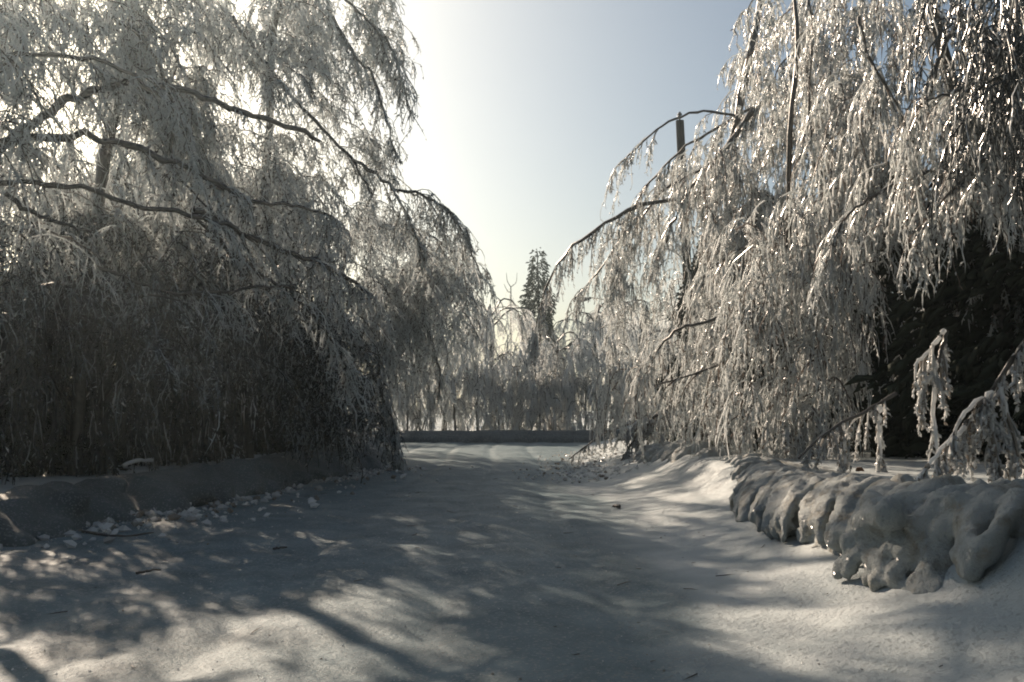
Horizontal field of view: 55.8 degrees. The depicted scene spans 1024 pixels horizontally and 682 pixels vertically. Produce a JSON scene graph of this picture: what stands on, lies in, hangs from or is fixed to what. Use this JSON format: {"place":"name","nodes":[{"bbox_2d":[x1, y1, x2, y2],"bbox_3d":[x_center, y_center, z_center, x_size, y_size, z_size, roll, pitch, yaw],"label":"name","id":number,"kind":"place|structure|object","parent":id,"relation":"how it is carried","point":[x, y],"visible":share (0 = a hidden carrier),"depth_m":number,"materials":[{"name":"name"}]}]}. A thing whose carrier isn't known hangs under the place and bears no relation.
{"place":"outdoors","nodes":[
{"label":"outdoors","id":0,"kind":"place"},
{"bbox_2d":[81,530,153,536],"bbox_3d":[-4.803,2.317,11.623,0.884,0.050,0.354,0,-4,0],"label":"stick","id":1,"kind":"object","parent":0,"point":[98,533],"visible":0.98,"depth_m":11.56,"materials":[{"name":"brown wood"}]},
{"bbox_2d":[0,442,791,681],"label":"snow road","id":2,"kind":"structure","parent":0,"point":[672,629],"depth_m":7.96,"materials":[{"name":"white snow"}]},
{"bbox_2d":[136,569,160,573],"bbox_3d":[-3.408,2.158,9.064,0.224,0.043,0.044,2,-5,-29],"label":"stick","id":3,"kind":"object","parent":2,"relation":"on","point":[144,571],"visible":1,"depth_m":9.05,"materials":[{"name":"brown wood"}]},
{"bbox_2d":[0,465,483,552],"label":"ice shards","id":4,"kind":"object","parent":2,"relation":"on","point":[107,525],"visible":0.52,"depth_m":13.36,"materials":[{"name":"white ice"}]},
{"bbox_2d":[510,440,649,482],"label":"ice shards","id":5,"kind":"object","parent":2,"relation":"on","point":[597,470],"visible":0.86,"depth_m":23.93,"materials":[{"name":"white ice"}]},
{"bbox_2d":[569,416,648,465],"bbox_3d":[2.589,2.726,25.850,2.161,1.499,0.193,0,-4,2],"label":"fallen branch","id":6,"kind":"object","parent":2,"relation":"on","point":[584,448],"visible":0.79,"depth_m":25.86,"materials":[{"name":"white plant"}]},
{"bbox_2d":[0,0,1009,411],"label":"sky","id":7,"kind":"structure","parent":0,"point":[527,111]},
{"bbox_2d":[0,408,1023,681],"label":"snowy ground","id":8,"kind":"structure","parent":0,"point":[798,624],"depth_m":7.01,"materials":[{"name":"white snow"}]},
{"bbox_2d":[0,49,8,90],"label":"bowed tree","id":9,"kind":"object","parent":8,"relation":"on","point":[4,80],"visible":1,"depth_m":10.54,"materials":[{"name":"white plant"}]},
{"bbox_2d":[0,4,29,60],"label":"bowed tree","id":10,"kind":"object","parent":8,"relation":"on","point":[2,11],"visible":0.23,"depth_m":13.25,"materials":[{"name":"white plant"}]},
{"bbox_2d":[0,247,119,484],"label":"thicket","id":11,"kind":"object","parent":8,"relation":"on","point":[37,392],"visible":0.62,"depth_m":16.50,"materials":[{"name":"brown plant"}]},
{"bbox_2d":[0,263,131,476],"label":"evergreen tree","id":12,"kind":"object","parent":8,"relation":"on","point":[63,450],"visible":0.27,"depth_m":16.96,"materials":[{"name":"green plant"}]},
{"bbox_2d":[13,239,145,451],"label":"evergreen tree","id":13,"kind":"object","parent":8,"relation":"on","point":[70,379],"visible":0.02,"depth_m":22.67,"materials":[{"name":"green plant"}]},
{"bbox_2d":[0,130,161,324],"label":"weeping tree","id":14,"kind":"object","parent":8,"relation":"on","point":[119,190],"visible":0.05,"depth_m":25.79,"materials":[{"name":"white plant"}]},
{"bbox_2d":[14,134,161,256],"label":"weeping tree","id":15,"kind":"object","parent":8,"relation":"on","point":[114,180],"visible":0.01,"depth_m":32.55,"materials":[{"name":"white plant"}]},
{"bbox_2d":[22,251,222,473],"bbox_3d":[-7.568,0.454,18.132,3.440,4.920,5.706,0,-4,0],"label":"thicket","id":16,"kind":"object","parent":8,"relation":"on","point":[180,439],"visible":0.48,"depth_m":17.96,"materials":[{"name":"brown plant"}]},
{"bbox_2d":[0,0,263,389],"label":"bowed tree","id":17,"kind":"object","parent":8,"relation":"on","point":[23,137],"visible":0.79,"depth_m":14.38,"materials":[{"name":"white plant"}]},
{"bbox_2d":[35,233,245,464],"bbox_3d":[-8.393,0.175,21.451,4.418,5.220,4.311,-1,-4,10],"label":"evergreen tree","id":18,"kind":"object","parent":8,"relation":"on","point":[173,421],"visible":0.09,"depth_m":20.91,"materials":[{"name":"green plant"}]},
{"bbox_2d":[88,118,275,295],"bbox_3d":[-10.850,-1.958,28.921,6.459,10.667,6.205,-1,-4,18],"label":"weeping tree","id":19,"kind":"object","parent":8,"relation":"on","point":[117,172],"visible":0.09,"depth_m":28.05,"materials":[{"name":"white plant"}]},
{"bbox_2d":[116,183,254,339],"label":"weeping tree","id":20,"kind":"object","parent":8,"relation":"on","point":[178,224],"visible":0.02,"depth_m":28.50,"materials":[{"name":"white plant"}]},
{"bbox_2d":[0,432,388,546],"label":"snow bank","id":21,"kind":"structure","parent":8,"relation":"on","point":[51,509],"depth_m":14.09,"materials":[{"name":"white snow"}]},
{"bbox_2d":[123,458,153,466],"bbox_3d":[-6.049,1.962,15.649,0.078,0.128,0.549,-3,-5,32],"label":"broken log","id":22,"kind":"object","parent":21,"relation":"on","point":[132,461],"visible":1,"depth_m":15.61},
{"bbox_2d":[67,0,396,475],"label":"bowed tree","id":23,"kind":"object","parent":8,"relation":"on","point":[236,310],"visible":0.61,"depth_m":16.56,"materials":[{"name":"white plant"}]},
{"bbox_2d":[187,262,303,454],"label":"evergreen tree","id":24,"kind":"object","parent":8,"relation":"on","point":[259,449],"visible":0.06,"depth_m":25.22,"materials":[{"name":"green plant"}]},
{"bbox_2d":[179,162,325,359],"bbox_3d":[-9.371,-1.382,33.518,6.210,10.256,5.966,3,-5,-33],"label":"weeping tree","id":25,"kind":"object","parent":8,"relation":"on","point":[296,261],"visible":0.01,"depth_m":33.61,"materials":[{"name":"white plant"}]},
{"bbox_2d":[157,268,372,465],"bbox_3d":[-5.910,0.607,20.938,3.540,4.939,11.616,0,-4,5],"label":"thicket","id":26,"kind":"object","parent":8,"relation":"on","point":[227,397],"visible":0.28,"depth_m":19.52,"materials":[{"name":"brown plant"}]},
{"bbox_2d":[210,188,335,345],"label":"weeping tree","id":27,"kind":"object","parent":8,"relation":"on","point":[299,278],"visible":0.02,"depth_m":38.45,"materials":[{"name":"white plant"}]},
{"bbox_2d":[230,273,319,447],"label":"evergreen tree","id":28,"kind":"object","parent":8,"relation":"on","point":[267,372],"visible":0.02,"depth_m":29.79,"materials":[{"name":"green plant"}]},
{"bbox_2d":[277,266,353,437],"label":"evergreen tree","id":29,"kind":"object","parent":8,"relation":"on","point":[303,331],"depth_m":35.95,"materials":[{"name":"green plant"}]},
{"bbox_2d":[247,276,409,482],"bbox_3d":[-3.955,0.764,23.328,3.469,5.724,8.845,0,-4,0],"label":"bowed tree","id":30,"kind":"object","parent":8,"relation":"on","point":[320,420],"visible":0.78,"depth_m":19.89,"materials":[{"name":"white plant"}]},
{"bbox_2d":[222,0,486,457],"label":"bowed tree","id":31,"kind":"object","parent":8,"relation":"on","point":[431,286],"visible":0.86,"depth_m":20.98,"materials":[{"name":"white plant"}]},
{"bbox_2d":[365,370,424,430],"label":"weeping tree","id":32,"kind":"object","parent":8,"relation":"on","point":[403,425],"visible":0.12,"depth_m":48.04,"materials":[{"name":"white plant"}]},
{"bbox_2d":[349,298,447,428],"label":"weeping tree","id":33,"kind":"object","parent":8,"relation":"on","point":[408,367],"visible":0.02,"depth_m":51.72,"materials":[{"name":"white plant"}]},
{"bbox_2d":[382,380,434,430],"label":"weeping tree","id":34,"kind":"object","parent":8,"relation":"on","point":[406,408],"visible":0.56,"depth_m":47.98,"materials":[{"name":"white plant"}]},
{"bbox_2d":[314,189,503,419],"bbox_3d":[-3.593,-0.777,32.541,6.673,8.771,8.543,0,-4,0],"label":"bowed tree","id":35,"kind":"object","parent":8,"relation":"on","point":[444,348],"visible":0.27,"depth_m":31.04,"materials":[{"name":"white plant"}]},
{"bbox_2d":[371,338,468,430],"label":"thicket","id":36,"kind":"object","parent":8,"relation":"on","point":[416,422],"visible":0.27,"depth_m":48.11,"materials":[{"name":"white plant"}]},
{"bbox_2d":[403,364,462,430],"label":"weeping tree","id":37,"kind":"object","parent":8,"relation":"on","point":[429,405],"visible":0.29,"depth_m":48.34,"materials":[{"name":"white plant"}]},
{"bbox_2d":[400,293,503,430],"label":"weeping tree","id":38,"kind":"object","parent":8,"relation":"on","point":[445,427],"visible":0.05,"depth_m":50.76,"materials":[{"name":"white plant"}]},
{"bbox_2d":[430,373,480,430],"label":"weeping tree","id":39,"kind":"object","parent":8,"relation":"on","point":[452,381],"visible":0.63,"depth_m":48.03,"materials":[{"name":"white plant"}]},
{"bbox_2d":[445,364,505,429],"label":"weeping tree","id":40,"kind":"object","parent":8,"relation":"on","point":[477,369],"visible":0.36,"depth_m":48.45,"materials":[{"name":"white plant"}]},
{"bbox_2d":[349,430,621,442],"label":"snow bank","id":41,"kind":"structure","parent":8,"relation":"on","point":[528,436],"depth_m":43.78,"materials":[{"name":"white snow"}]},
{"bbox_2d":[444,334,532,430],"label":"thicket","id":42,"kind":"object","parent":8,"relation":"on","point":[494,425],"visible":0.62,"depth_m":47.82,"materials":[{"name":"white plant"}]},
{"bbox_2d":[441,298,550,430],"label":"weeping tree","id":43,"kind":"object","parent":8,"relation":"on","point":[523,323],"visible":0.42,"depth_m":49.49,"materials":[{"name":"white plant"}]},
{"bbox_2d":[474,385,519,429],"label":"weeping tree","id":44,"kind":"object","parent":8,"relation":"on","point":[496,400],"visible":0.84,"depth_m":47.40,"materials":[{"name":"white plant"}]},
{"bbox_2d":[479,356,514,385],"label":"weeping tree","id":45,"kind":"object","parent":8,"relation":"on","point":[500,369],"visible":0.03,"depth_m":71.09,"materials":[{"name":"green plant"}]},
{"bbox_2d":[504,273,516,345],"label":"sapling","id":46,"kind":"object","parent":8,"relation":"on","point":[510,301],"visible":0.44,"depth_m":54.29,"materials":[{"name":"white plant"}]},
{"bbox_2d":[494,372,543,429],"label":"weeping tree","id":47,"kind":"object","parent":8,"relation":"on","point":[516,390],"visible":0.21,"depth_m":48.58,"materials":[{"name":"white plant"}]},
{"bbox_2d":[510,375,565,429],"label":"weeping tree","id":48,"kind":"object","parent":8,"relation":"on","point":[551,378],"visible":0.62,"depth_m":47.56,"materials":[{"name":"white plant"}]},
{"bbox_2d":[508,342,584,430],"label":"thicket","id":49,"kind":"object","parent":8,"relation":"on","point":[563,418],"visible":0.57,"depth_m":47.64,"materials":[{"name":"white plant"}]},
{"bbox_2d":[517,247,576,430],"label":"cedar tree","id":50,"kind":"object","parent":8,"relation":"on","point":[531,304],"visible":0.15,"depth_m":54.03,"materials":[{"name":"green plant"}]},
{"bbox_2d":[504,330,603,429],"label":"weeping tree","id":51,"kind":"object","parent":8,"relation":"on","point":[559,359],"visible":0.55,"depth_m":48.95,"materials":[{"name":"white plant"}]},
{"bbox_2d":[539,370,590,429],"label":"weeping tree","id":52,"kind":"object","parent":8,"relation":"on","point":[561,387],"visible":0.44,"depth_m":48.16,"materials":[{"name":"white plant"}]},
{"bbox_2d":[563,378,607,429],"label":"weeping tree","id":53,"kind":"object","parent":8,"relation":"on","point":[585,412],"visible":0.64,"depth_m":47.67,"materials":[{"name":"white plant"}]},
{"bbox_2d":[546,300,643,425],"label":"weeping tree","id":54,"kind":"object","parent":8,"relation":"on","point":[590,328],"visible":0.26,"depth_m":50.51,"materials":[{"name":"white plant"}]},
{"bbox_2d":[559,328,643,429],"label":"thicket","id":55,"kind":"object","parent":8,"relation":"on","point":[570,358],"visible":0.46,"depth_m":48.09,"materials":[{"name":"white plant"}]},
{"bbox_2d":[581,230,625,418],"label":"utility pole","id":56,"kind":"object","parent":8,"relation":"on","point":[585,298],"visible":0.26,"depth_m":62.32,"materials":[{"name":"brown wood"}]},
{"bbox_2d":[574,299,656,413],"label":"weeping tree","id":57,"kind":"object","parent":8,"relation":"on","point":[626,355],"visible":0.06,"depth_m":59.77,"materials":[{"name":"white plant"}]},
{"bbox_2d":[603,360,649,424],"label":"weeping tree","id":58,"kind":"object","parent":8,"relation":"on","point":[615,368],"visible":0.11,"depth_m":48.27,"materials":[{"name":"white plant"}]},
{"bbox_2d":[590,306,675,427],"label":"weeping tree","id":59,"kind":"object","parent":8,"relation":"on","point":[639,338],"visible":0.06,"depth_m":54.23,"materials":[{"name":"white plant"}]},
{"bbox_2d":[620,398,679,460],"bbox_3d":[3.402,2.360,23.872,1.677,1.996,0.399,0,-4,6],"label":"fallen branch","id":60,"kind":"object","parent":8,"relation":"on","point":[633,444],"visible":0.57,"depth_m":23.84,"materials":[{"name":"white plant"}]},
{"bbox_2d":[631,273,682,412],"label":"weeping tree","id":61,"kind":"object","parent":8,"relation":"on","point":[661,329],"visible":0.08,"depth_m":50.39,"materials":[{"name":"white plant"}]},
{"bbox_2d":[615,217,723,441],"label":"evergreen tree","id":62,"kind":"object","parent":8,"relation":"on","point":[693,273],"visible":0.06,"depth_m":35.99,"materials":[{"name":"green plant"}]},
{"bbox_2d":[523,0,834,448],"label":"bowed tree","id":63,"kind":"object","parent":8,"relation":"on","point":[717,188],"visible":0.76,"depth_m":22.55,"materials":[{"name":"white plant"}]},
{"bbox_2d":[676,112,691,289],"bbox_3d":[6.961,-2.666,38.283,0.814,13.087,0.400,0,-4,0],"label":"utility pole","id":64,"kind":"object","parent":8,"relation":"on","point":[680,135],"visible":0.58,"depth_m":38.50,"materials":[{"name":"brown wood"}]},
{"bbox_2d":[665,190,769,441],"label":"evergreen tree","id":65,"kind":"object","parent":8,"relation":"on","point":[674,438],"visible":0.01,"depth_m":32.24,"materials":[{"name":"green plant"}]},
{"bbox_2d":[668,194,793,444],"bbox_3d":[7.512,-0.499,27.041,6.107,7.394,6.258,-4,-5,42],"label":"evergreen tree","id":66,"kind":"object","parent":8,"relation":"on","point":[743,383],"visible":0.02,"depth_m":26.99,"materials":[{"name":"green plant"}]},
{"bbox_2d":[587,0,916,462],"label":"bowed tree","id":67,"kind":"object","parent":8,"relation":"on","point":[743,331],"visible":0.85,"depth_m":16.32,"materials":[{"name":"white plant"}]},
{"bbox_2d":[711,259,875,450],"bbox_3d":[6.972,0.366,23.572,3.952,4.785,4.050,1,-4,-15],"label":"evergreen tree","id":68,"kind":"object","parent":8,"relation":"on","point":[756,437],"visible":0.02,"depth_m":23.13,"materials":[{"name":"green plant"}]},
{"bbox_2d":[631,438,1023,594],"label":"snow bank","id":69,"kind":"structure","parent":8,"relation":"on","point":[896,531],"depth_m":6.98,"materials":[{"name":"white snow"}]},
{"bbox_2d":[752,180,926,451],"bbox_3d":[8.609,-0.849,23.491,6.258,7.394,6.107,-1,-4,10],"label":"evergreen tree","id":70,"kind":"object","parent":8,"relation":"on","point":[875,359],"visible":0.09,"depth_m":22.75,"materials":[{"name":"green plant"}]},
{"bbox_2d":[797,392,897,473],"bbox_3d":[4.241,1.247,12.205,1.531,1.228,0.407,1,-4,-20],"label":"fallen branch","id":71,"kind":"object","parent":8,"relation":"on","point":[837,430],"visible":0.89,"depth_m":12.22,"materials":[{"name":"white plant"}]},
{"bbox_2d":[855,467,863,471],"bbox_3d":[4.349,1.604,12.091,0.112,0.055,0.059,-1,-4,15],"label":"dead leaf","id":72,"kind":"object","parent":8,"relation":"on","point":[858,469],"visible":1,"depth_m":12.07,"materials":[{"name":"brown plant"}]},
{"bbox_2d":[852,161,942,386],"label":"evergreen tree","id":73,"kind":"object","parent":8,"relation":"on","point":[892,178],"depth_m":27.11,"materials":[{"name":"green plant"}]},
{"bbox_2d":[774,0,1023,458],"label":"bowed tree","id":74,"kind":"object","parent":8,"relation":"on","point":[904,151],"visible":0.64,"depth_m":14.27,"materials":[{"name":"white plant"}]},
{"bbox_2d":[813,33,1023,458],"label":"evergreen tree","id":75,"kind":"object","parent":8,"relation":"on","point":[889,431],"visible":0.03,"depth_m":18.41,"materials":[{"name":"green plant"}]},
{"bbox_2d":[897,119,947,346],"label":"weeping tree","id":76,"kind":"object","parent":8,"relation":"on","point":[926,260],"depth_m":21.64,"materials":[{"name":"white plant"}]},
{"bbox_2d":[822,0,1023,464],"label":"evergreen tree","id":77,"kind":"object","parent":8,"relation":"on","point":[978,277],"visible":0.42,"depth_m":15.65,"materials":[{"name":"green plant"}]},
{"bbox_2d":[874,358,979,379],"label":"evergreen tree","id":78,"kind":"object","parent":8,"relation":"on","point":[949,377],"depth_m":20.97,"materials":[{"name":"green plant"}]},
{"bbox_2d":[911,328,953,476],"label":"weeping tree","id":79,"kind":"object","parent":8,"relation":"on","point":[937,369],"visible":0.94,"depth_m":11.41,"materials":[{"name":"white plant"}]},
{"bbox_2d":[897,0,1023,244],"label":"weeping tree","id":80,"kind":"object","parent":8,"relation":"on","point":[1004,61],"visible":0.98,"depth_m":11.18,"materials":[{"name":"white plant"}]},
{"bbox_2d":[938,373,1023,429],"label":"evergreen tree","id":81,"kind":"object","parent":8,"relation":"on","point":[972,389],"visible":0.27,"depth_m":13.97,"materials":[{"name":"green plant"}]}
]}

